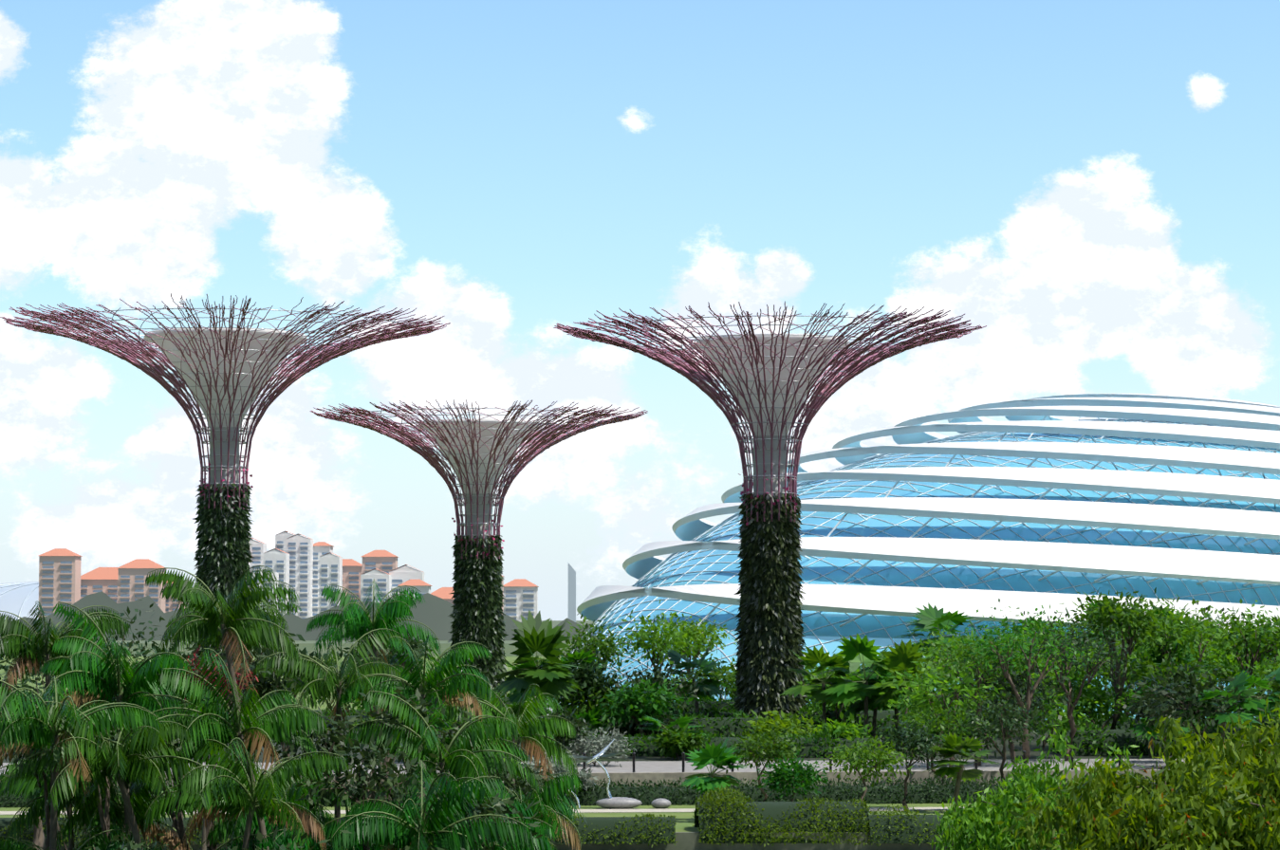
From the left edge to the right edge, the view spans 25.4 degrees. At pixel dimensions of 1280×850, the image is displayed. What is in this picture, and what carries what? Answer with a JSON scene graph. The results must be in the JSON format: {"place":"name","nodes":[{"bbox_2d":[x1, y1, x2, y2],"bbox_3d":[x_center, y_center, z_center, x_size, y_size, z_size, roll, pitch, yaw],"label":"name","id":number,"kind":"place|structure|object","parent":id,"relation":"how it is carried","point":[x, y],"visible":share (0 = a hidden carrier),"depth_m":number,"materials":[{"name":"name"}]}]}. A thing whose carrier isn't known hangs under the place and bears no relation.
{"place":"outdoors","nodes":[
{"label":"outdoors","id":0,"kind":"place"},
{"bbox_2d":[0,620,593,656],"bbox_3d":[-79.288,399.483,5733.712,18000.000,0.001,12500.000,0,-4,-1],"label":"ground","id":1,"kind":"structure","parent":0,"point":[308,646],"depth_m":1018.36,"materials":[{"name":"green plant"}]},
{"bbox_2d":[0,581,38,620],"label":"domed roof","id":2,"kind":"structure","parent":1,"relation":"on","point":[19,599],"depth_m":2575.18,"materials":[{"name":"grey"}]},
{"bbox_2d":[37,548,82,618],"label":"condo","id":3,"kind":"structure","parent":1,"relation":"on","point":[59,574],"depth_m":1989.86,"materials":[{"name":"beige"}]},
{"bbox_2d":[80,567,118,603],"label":"condo","id":4,"kind":"structure","parent":1,"relation":"on","point":[103,580],"depth_m":2019.87,"materials":[{"name":"beige"}]},
{"bbox_2d":[116,558,167,612],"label":"condo","id":5,"kind":"structure","parent":1,"relation":"on","point":[132,586],"depth_m":1990.36,"materials":[{"name":"beige"}]},
{"bbox_2d":[165,580,185,612],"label":"condo","id":6,"kind":"structure","parent":1,"relation":"on","point":[170,605],"depth_m":2029.41,"materials":[{"name":"beige"}]},
{"bbox_2d":[248,537,266,572],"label":"condo","id":7,"kind":"structure","parent":1,"relation":"on","point":[258,549],"depth_m":1992.89,"materials":[{"name":"white"}]},
{"bbox_2d":[252,572,278,613],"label":"condo","id":8,"kind":"structure","parent":1,"relation":"on","point":[276,574],"depth_m":1912.20,"materials":[{"name":"white"}]},
{"bbox_2d":[262,548,289,616],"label":"condo","id":9,"kind":"structure","parent":1,"relation":"on","point":[274,560],"depth_m":1962.93,"materials":[{"name":"white"}]},
{"bbox_2d":[275,530,295,553],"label":"condo","id":10,"kind":"structure","parent":1,"relation":"on","point":[280,540],"depth_m":2083.68,"materials":[{"name":"white"}]},
{"bbox_2d":[0,591,590,640],"bbox_3d":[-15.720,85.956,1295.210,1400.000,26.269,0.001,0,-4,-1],"label":"treeline","id":11,"kind":"object","parent":1,"relation":"on","point":[432,612],"depth_m":1292.73,"materials":[{"name":"plant"}]},
{"bbox_2d":[285,533,313,619],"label":"condo","id":12,"kind":"structure","parent":1,"relation":"on","point":[299,548],"depth_m":1992.53,"materials":[{"name":"white"}]},
{"bbox_2d":[312,541,333,616],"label":"condo","id":13,"kind":"structure","parent":1,"relation":"on","point":[321,548],"depth_m":2012.62,"materials":[{"name":"white"}]},
{"bbox_2d":[318,552,342,612],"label":"condo","id":14,"kind":"structure","parent":1,"relation":"on","point":[330,569],"depth_m":1942.74,"materials":[{"name":"white"}]},
{"bbox_2d":[342,558,362,603],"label":"condo","id":15,"kind":"structure","parent":1,"relation":"on","point":[352,570],"depth_m":2052.53,"materials":[{"name":"beige"}]},
{"bbox_2d":[360,568,390,603],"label":"condo","id":16,"kind":"structure","parent":1,"relation":"on","point":[382,580],"depth_m":1932.79,"materials":[{"name":"white"}]},
{"bbox_2d":[361,550,399,575],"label":"condo","id":17,"kind":"structure","parent":1,"relation":"on","point":[384,561],"depth_m":2023.72,"materials":[{"name":"beige"}]},
{"bbox_2d":[389,564,424,598],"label":"condo","id":18,"kind":"structure","parent":1,"relation":"on","point":[402,574],"depth_m":1953.55,"materials":[{"name":"white"}]},
{"bbox_2d":[397,579,432,598],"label":"condo","id":19,"kind":"structure","parent":1,"relation":"on","point":[422,587],"depth_m":1903.35,"materials":[{"name":"orange"}]},
{"bbox_2d":[430,587,454,603],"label":"condo","id":20,"kind":"structure","parent":1,"relation":"on","point":[444,593],"depth_m":2077.12,"materials":[{"name":"orange"}]},
{"bbox_2d":[14,832,953,849],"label":"hedge","id":21,"kind":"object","parent":1,"relation":"on","point":[687,841],"depth_m":124.27,"materials":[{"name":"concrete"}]},
{"bbox_2d":[503,578,538,622],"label":"condo","id":22,"kind":"structure","parent":1,"relation":"on","point":[521,598],"depth_m":2043.22,"materials":[{"name":"white"}]},
{"bbox_2d":[0,806,964,815],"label":"lakeside path","id":23,"kind":"structure","parent":0,"point":[607,810],"depth_m":138.17,"materials":[{"name":"concrete"}]},
{"bbox_2d":[0,656,970,832],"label":"garden lawn","id":24,"kind":"structure","parent":0,"point":[684,822],"depth_m":140.54,"materials":[{"name":"plant"}]},
{"bbox_2d":[0,293,450,715],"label":"supertree","id":25,"kind":"object","parent":24,"relation":"on","point":[226,375],"visible":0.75,"depth_m":223.61,"materials":[{"name":"pink"}]},
{"bbox_2d":[309,399,648,696],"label":"supertree","id":26,"kind":"object","parent":24,"relation":"on","point":[479,454],"visible":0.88,"depth_m":241.80,"materials":[{"name":"pink"}]},
{"bbox_2d":[0,784,994,848],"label":"lakeside bank shrubs","id":27,"kind":"object","parent":24,"relation":"on","point":[725,820],"visible":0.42,"depth_m":124.34,"materials":[{"name":"green plant"}]},
{"bbox_2d":[498,700,551,760],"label":"fan palm","id":28,"kind":"object","parent":24,"relation":"on","point":[511,706],"visible":0.1,"depth_m":156.47,"materials":[{"name":"green"}]},
{"bbox_2d":[492,609,585,739],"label":"fan palm","id":29,"kind":"object","parent":24,"relation":"on","point":[532,636],"visible":0.88,"depth_m":168.90,"materials":[{"name":"green"}]},
{"bbox_2d":[517,751,584,787],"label":"shrub","id":30,"kind":"object","parent":24,"relation":"on","point":[557,769],"visible":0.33,"depth_m":140.09,"materials":[{"name":"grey plant"}]},
{"bbox_2d":[549,761,597,795],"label":"shrub","id":31,"kind":"object","parent":24,"relation":"on","point":[587,775],"visible":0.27,"depth_m":142.77,"materials":[{"name":"grey plant"}]},
{"bbox_2d":[529,647,635,714],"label":"garden tree","id":32,"kind":"object","parent":24,"relation":"on","point":[589,679],"visible":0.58,"depth_m":186.07,"materials":[{"name":"green plant"}]},
{"bbox_2d":[0,775,1167,808],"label":"hedge","id":33,"kind":"object","parent":24,"relation":"on","point":[675,794],"visible":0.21,"depth_m":143.50,"materials":[{"name":"green"}]},
{"bbox_2d":[555,719,636,767],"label":"garden tree","id":34,"kind":"object","parent":24,"relation":"on","point":[583,749],"visible":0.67,"depth_m":156.84,"materials":[{"name":"grey plant"}]},
{"bbox_2d":[561,739,630,809],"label":"dragonfly sculpture","id":35,"kind":"object","parent":24,"relation":"on","point":[588,760],"visible":0.94,"depth_m":139.79,"materials":[{"name":"silver metal"}]},
{"bbox_2d":[556,613,642,689],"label":"garden tree","id":36,"kind":"object","parent":24,"relation":"on","point":[595,642],"visible":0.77,"depth_m":221.24,"materials":[{"name":"green plant"}]},
{"bbox_2d":[595,797,670,809],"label":"pebble seats","id":37,"kind":"object","parent":24,"relation":"on","point":[619,803],"visible":0.85,"depth_m":139.58,"materials":[{"name":"stone"}]},
{"bbox_2d":[0,724,1279,788],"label":"walkway","id":38,"kind":"structure","parent":24,"relation":"on","point":[654,769],"depth_m":156.07,"materials":[{"name":"concrete"}]},
{"bbox_2d":[0,686,1279,758],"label":"hedge","id":39,"kind":"object","parent":38,"relation":"on","point":[717,722],"visible":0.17,"depth_m":181.12,"materials":[{"name":"green plant"}]},
{"bbox_2d":[234,750,1261,773],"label":"promenade bollards","id":40,"kind":"object","parent":38,"relation":"on","point":[830,760],"visible":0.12,"depth_m":150.19,"materials":[{"name":"grey metal"}]},
{"bbox_2d":[591,672,699,737],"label":"garden tree","id":41,"kind":"object","parent":24,"relation":"on","point":[629,703],"visible":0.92,"depth_m":176.61,"materials":[{"name":"green plant"}]},
{"bbox_2d":[596,599,717,681],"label":"garden tree","id":42,"kind":"object","parent":24,"relation":"on","point":[660,647],"visible":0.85,"depth_m":211.77,"materials":[{"name":"green plant"}]},
{"bbox_2d":[639,715,708,758],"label":"fan palm","id":43,"kind":"object","parent":24,"relation":"on","point":[682,721],"visible":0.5,"depth_m":164.85,"materials":[{"name":"green"}]},
{"bbox_2d":[663,615,738,680],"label":"garden tree","id":44,"kind":"object","parent":24,"relation":"on","point":[700,633],"visible":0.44,"depth_m":236.73,"materials":[{"name":"green plant"}]},
{"bbox_2d":[681,735,746,800],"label":"fan palm","id":45,"kind":"object","parent":24,"relation":"on","point":[717,756],"visible":0.92,"depth_m":131.06,"materials":[{"name":"green"}]},
{"bbox_2d":[725,720,804,801],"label":"garden tree","id":46,"kind":"object","parent":24,"relation":"on","point":[775,748],"visible":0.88,"depth_m":137.99,"materials":[{"name":"green plant"}]},
{"bbox_2d":[553,301,986,726],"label":"supertree","id":47,"kind":"object","parent":24,"relation":"on","point":[770,380],"visible":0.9,"depth_m":196.20,"materials":[{"name":"pink"}]},
{"bbox_2d":[743,709,819,738],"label":"shrub","id":48,"kind":"object","parent":24,"relation":"on","point":[768,723],"visible":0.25,"depth_m":171.72,"materials":[{"name":"green plant"}]},
{"bbox_2d":[751,751,827,801],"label":"shrub","id":49,"kind":"object","parent":24,"relation":"on","point":[782,774],"visible":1,"depth_m":133.05,"materials":[{"name":"green plant"}]},
{"bbox_2d":[351,597,1279,767],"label":"trees","id":50,"kind":"object","parent":24,"relation":"on","point":[919,698],"visible":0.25,"depth_m":173.90,"materials":[{"name":"green plant"}]},
{"bbox_2d":[352,633,1279,760],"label":"garden trees","id":51,"kind":"object","parent":24,"relation":"on","point":[664,740],"visible":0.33,"depth_m":174.57,"materials":[{"name":"green plant"}]},
{"bbox_2d":[778,645,857,726],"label":"fan palm","id":52,"kind":"object","parent":24,"relation":"on","point":[813,658],"visible":0.83,"depth_m":181.82,"materials":[{"name":"green"}]},
{"bbox_2d":[360,595,1279,764],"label":"trees","id":53,"kind":"object","parent":24,"relation":"on","point":[935,620],"visible":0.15,"depth_m":183.62,"materials":[{"name":"green"}]},
{"bbox_2d":[802,650,863,710],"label":"garden tree","id":54,"kind":"object","parent":24,"relation":"on","point":[825,669],"visible":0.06,"depth_m":202.21,"materials":[{"name":"green plant"}]},
{"bbox_2d":[818,632,902,738],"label":"fan palm","id":55,"kind":"object","parent":24,"relation":"on","point":[857,652],"visible":0.79,"depth_m":179.02,"materials":[{"name":"green"}]},
{"bbox_2d":[813,726,917,800],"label":"garden tree","id":56,"kind":"object","parent":24,"relation":"on","point":[855,762],"visible":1,"depth_m":136.37,"materials":[{"name":"green plant"}]},
{"bbox_2d":[866,639,944,742],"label":"fan palm","id":57,"kind":"object","parent":24,"relation":"on","point":[900,658],"visible":0.56,"depth_m":177.02,"materials":[{"name":"green"}]},
{"bbox_2d":[871,719,946,808],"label":"garden tree","id":58,"kind":"object","parent":24,"relation":"on","point":[920,742],"visible":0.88,"depth_m":139.29,"materials":[{"name":"green plant"}]},
{"bbox_2d":[539,598,1279,764],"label":"trees","id":59,"kind":"object","parent":24,"relation":"on","point":[1152,706],"visible":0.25,"depth_m":158.17,"materials":[{"name":"green plant"}]},
{"bbox_2d":[546,418,1279,715],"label":"flower dome glazing bars","id":60,"kind":"object","parent":24,"relation":"on","point":[965,435],"visible":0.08,"depth_m":277.54,"materials":[{"name":"metal"}]},
{"bbox_2d":[553,419,1279,720],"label":"glass dome","id":61,"kind":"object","parent":60,"relation":"in","point":[965,575],"visible":0.15,"depth_m":271.67,"materials":[{"name":"blue glass"}]},
{"bbox_2d":[576,393,1279,634],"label":"flower dome ribs","id":62,"kind":"object","parent":60,"relation":"attached to","point":[1052,415],"visible":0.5,"depth_m":274.40,"materials":[{"name":"white metal"}]},
{"bbox_2d":[879,696,991,785],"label":"garden tree","id":63,"kind":"object","parent":24,"relation":"on","point":[944,724],"visible":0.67,"depth_m":147.13,"materials":[{"name":"green plant"}]},
{"bbox_2d":[920,732,998,812],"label":"fan palm","id":64,"kind":"object","parent":24,"relation":"on","point":[954,744],"visible":1,"depth_m":137.28,"materials":[{"name":"green"}]},
{"bbox_2d":[907,626,1053,765],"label":"garden tree","id":65,"kind":"object","parent":24,"relation":"on","point":[981,678],"visible":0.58,"depth_m":157.41,"materials":[{"name":"green plant"}]},
{"bbox_2d":[936,689,1067,781],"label":"garden tree","id":66,"kind":"object","parent":24,"relation":"on","point":[995,724],"visible":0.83,"depth_m":147.85,"materials":[{"name":"green plant"}]},
{"bbox_2d":[931,598,1113,763],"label":"garden tree","id":67,"kind":"object","parent":24,"relation":"on","point":[1004,669],"visible":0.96,"depth_m":155.84,"materials":[{"name":"green plant"}]},
{"bbox_2d":[1014,603,1150,760],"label":"garden tree","id":68,"kind":"object","parent":24,"relation":"on","point":[1070,709],"visible":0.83,"depth_m":162.17,"materials":[{"name":"green plant"}]},
{"bbox_2d":[1057,586,1182,729],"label":"garden tree","id":69,"kind":"object","parent":24,"relation":"on","point":[1126,616],"visible":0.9,"depth_m":172.41,"materials":[{"name":"green plant"}]},
{"bbox_2d":[1111,594,1248,718],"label":"garden tree","id":70,"kind":"object","parent":24,"relation":"on","point":[1171,625],"visible":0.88,"depth_m":182.54,"materials":[{"name":"green plant"}]},
{"bbox_2d":[1192,598,1279,688],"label":"garden tree","id":71,"kind":"object","parent":24,"relation":"on","point":[1258,647],"visible":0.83,"depth_m":187.62,"materials":[{"name":"green plant"}]},
{"bbox_2d":[567,563,575,622],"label":"tower","id":72,"kind":"structure","parent":0,"point":[571,613],"depth_m":1495.20,"materials":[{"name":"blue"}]},
{"bbox_2d":[0,0,1279,620],"label":"sky","id":73,"kind":"structure","parent":0,"point":[1094,185],"materials":[{"name":"blue"}]},
{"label":"bank terrain","id":74,"kind":"structure","parent":0,"visible":0},
{"bbox_2d":[0,600,131,710],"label":"feather palm","id":75,"kind":"object","parent":74,"relation":"on","point":[26,649],"visible":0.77,"depth_m":87.60,"materials":[{"name":"green"}]},
{"bbox_2d":[0,823,147,849],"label":"feather palm","id":76,"kind":"object","parent":74,"relation":"on","point":[102,844],"visible":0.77,"depth_m":74.83,"materials":[{"name":"green"}]},
{"bbox_2d":[0,724,157,849],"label":"feather palm","id":77,"kind":"object","parent":74,"relation":"on","point":[27,787],"visible":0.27,"depth_m":79.53,"materials":[{"name":"green"}]},
{"bbox_2d":[0,677,164,849],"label":"feather palm","id":78,"kind":"object","parent":74,"relation":"on","point":[28,732],"visible":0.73,"depth_m":72.79,"materials":[{"name":"green"}]},
{"bbox_2d":[3,701,219,849],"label":"feather palm","id":79,"kind":"object","parent":74,"relation":"on","point":[141,744],"visible":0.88,"depth_m":72.71,"materials":[{"name":"green"}]},
{"bbox_2d":[37,601,216,839],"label":"feather palm","id":80,"kind":"object","parent":74,"relation":"on","point":[138,686],"visible":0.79,"depth_m":77.70,"materials":[{"name":"green"}]},
{"bbox_2d":[32,746,223,849],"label":"feather palm","id":81,"kind":"object","parent":74,"relation":"on","point":[139,806],"visible":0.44,"depth_m":78.54,"materials":[{"name":"green"}]},
{"bbox_2d":[106,834,275,849],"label":"feather palm","id":82,"kind":"object","parent":74,"relation":"on","point":[264,844],"visible":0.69,"depth_m":74.06,"materials":[{"name":"green"}]},
{"bbox_2d":[174,645,259,849],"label":"tree","id":83,"kind":"object","parent":74,"relation":"on","point":[208,829],"visible":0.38,"depth_m":83.19,"materials":[{"name":"green plant"}]},
{"bbox_2d":[13,615,423,849],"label":"sapling trees","id":84,"kind":"object","parent":74,"relation":"on","point":[390,658],"visible":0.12,"depth_m":97.54,"materials":[{"name":"green plant"}]},
{"bbox_2d":[0,580,439,849],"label":"palm trees","id":85,"kind":"object","parent":74,"relation":"on","point":[39,838],"visible":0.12,"depth_m":115.40,"materials":[{"name":"green plant"}]},
{"bbox_2d":[145,565,300,849],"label":"feather palm","id":86,"kind":"object","parent":74,"relation":"on","point":[209,622],"visible":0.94,"depth_m":81.87,"materials":[{"name":"green"}]},
{"bbox_2d":[133,648,327,849],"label":"feather palm","id":87,"kind":"object","parent":74,"relation":"on","point":[267,728],"visible":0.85,"depth_m":75.40,"materials":[{"name":"green"}]},
{"bbox_2d":[162,586,301,849],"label":"feather palm","id":88,"kind":"object","parent":74,"relation":"on","point":[270,613],"visible":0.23,"depth_m":90.37,"materials":[{"name":"green"}]},
{"bbox_2d":[143,737,349,849],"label":"feather palm","id":89,"kind":"object","parent":74,"relation":"on","point":[233,799],"visible":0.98,"depth_m":72.75,"materials":[{"name":"green"}]},
{"bbox_2d":[205,753,357,849],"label":"feather palm","id":90,"kind":"object","parent":74,"relation":"on","point":[225,829],"visible":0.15,"depth_m":79.70,"materials":[{"name":"green"}]},
{"bbox_2d":[0,643,586,849],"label":"palm trees","id":91,"kind":"object","parent":74,"relation":"on","point":[268,685],"visible":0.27,"depth_m":77.34,"materials":[{"name":"green plant"}]},
{"bbox_2d":[233,797,410,849],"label":"feather palm","id":92,"kind":"object","parent":74,"relation":"on","point":[280,840],"visible":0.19,"depth_m":77.75,"materials":[{"name":"green"}]},
{"bbox_2d":[254,629,406,844],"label":"feather palm","id":93,"kind":"object","parent":74,"relation":"on","point":[323,681],"visible":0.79,"depth_m":85.20,"materials":[{"name":"green"}]},
{"bbox_2d":[305,578,441,849],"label":"feather palm","id":94,"kind":"object","parent":74,"relation":"on","point":[356,623],"visible":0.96,"depth_m":92.42,"materials":[{"name":"green"}]},
{"bbox_2d":[337,634,496,849],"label":"feather palm","id":95,"kind":"object","parent":74,"relation":"on","point":[450,661],"visible":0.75,"depth_m":84.29,"materials":[{"name":"green"}]},
{"bbox_2d":[315,760,534,849],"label":"feather palm","id":96,"kind":"object","parent":74,"relation":"on","point":[386,827],"visible":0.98,"depth_m":72.89,"materials":[{"name":"green"}]},
{"bbox_2d":[343,690,538,803],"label":"feather palm","id":97,"kind":"object","parent":74,"relation":"on","point":[456,763],"visible":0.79,"depth_m":79.65,"materials":[{"name":"green"}]},
{"bbox_2d":[400,792,556,849],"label":"feather palm","id":98,"kind":"object","parent":74,"relation":"on","point":[542,842],"visible":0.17,"depth_m":76.97,"materials":[{"name":"green"}]},
{"bbox_2d":[436,684,578,799],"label":"feather palm","id":99,"kind":"object","parent":74,"relation":"on","point":[531,732],"visible":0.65,"depth_m":87.01,"materials":[{"name":"green"}]},
{"bbox_2d":[454,772,584,849],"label":"feather palm","id":100,"kind":"object","parent":74,"relation":"on","point":[549,805],"visible":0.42,"depth_m":80.93,"materials":[{"name":"green"}]},
{"bbox_2d":[996,713,1279,849],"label":"bush","id":101,"kind":"object","parent":74,"relation":"on","point":[1214,796],"visible":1,"depth_m":58.45,"materials":[{"name":"green plant"}]},
{"bbox_2d":[1259,695,1279,762],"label":"willowy tree","id":102,"kind":"object","parent":74,"relation":"on","point":[1276,708],"visible":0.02,"depth_m":69.63,"materials":[{"name":"green plant"}]},
{"label":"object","id":103,"kind":"structure","parent":0,"visible":0},
{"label":"ground cover plants","id":104,"kind":"object","parent":103,"relation":"on","visible":0},
{"bbox_2d":[919,719,1150,849],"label":"bush","id":105,"kind":"object","parent":104,"relation":"on","point":[974,823],"visible":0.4,"depth_m":77.46,"materials":[{"name":"green plant"}]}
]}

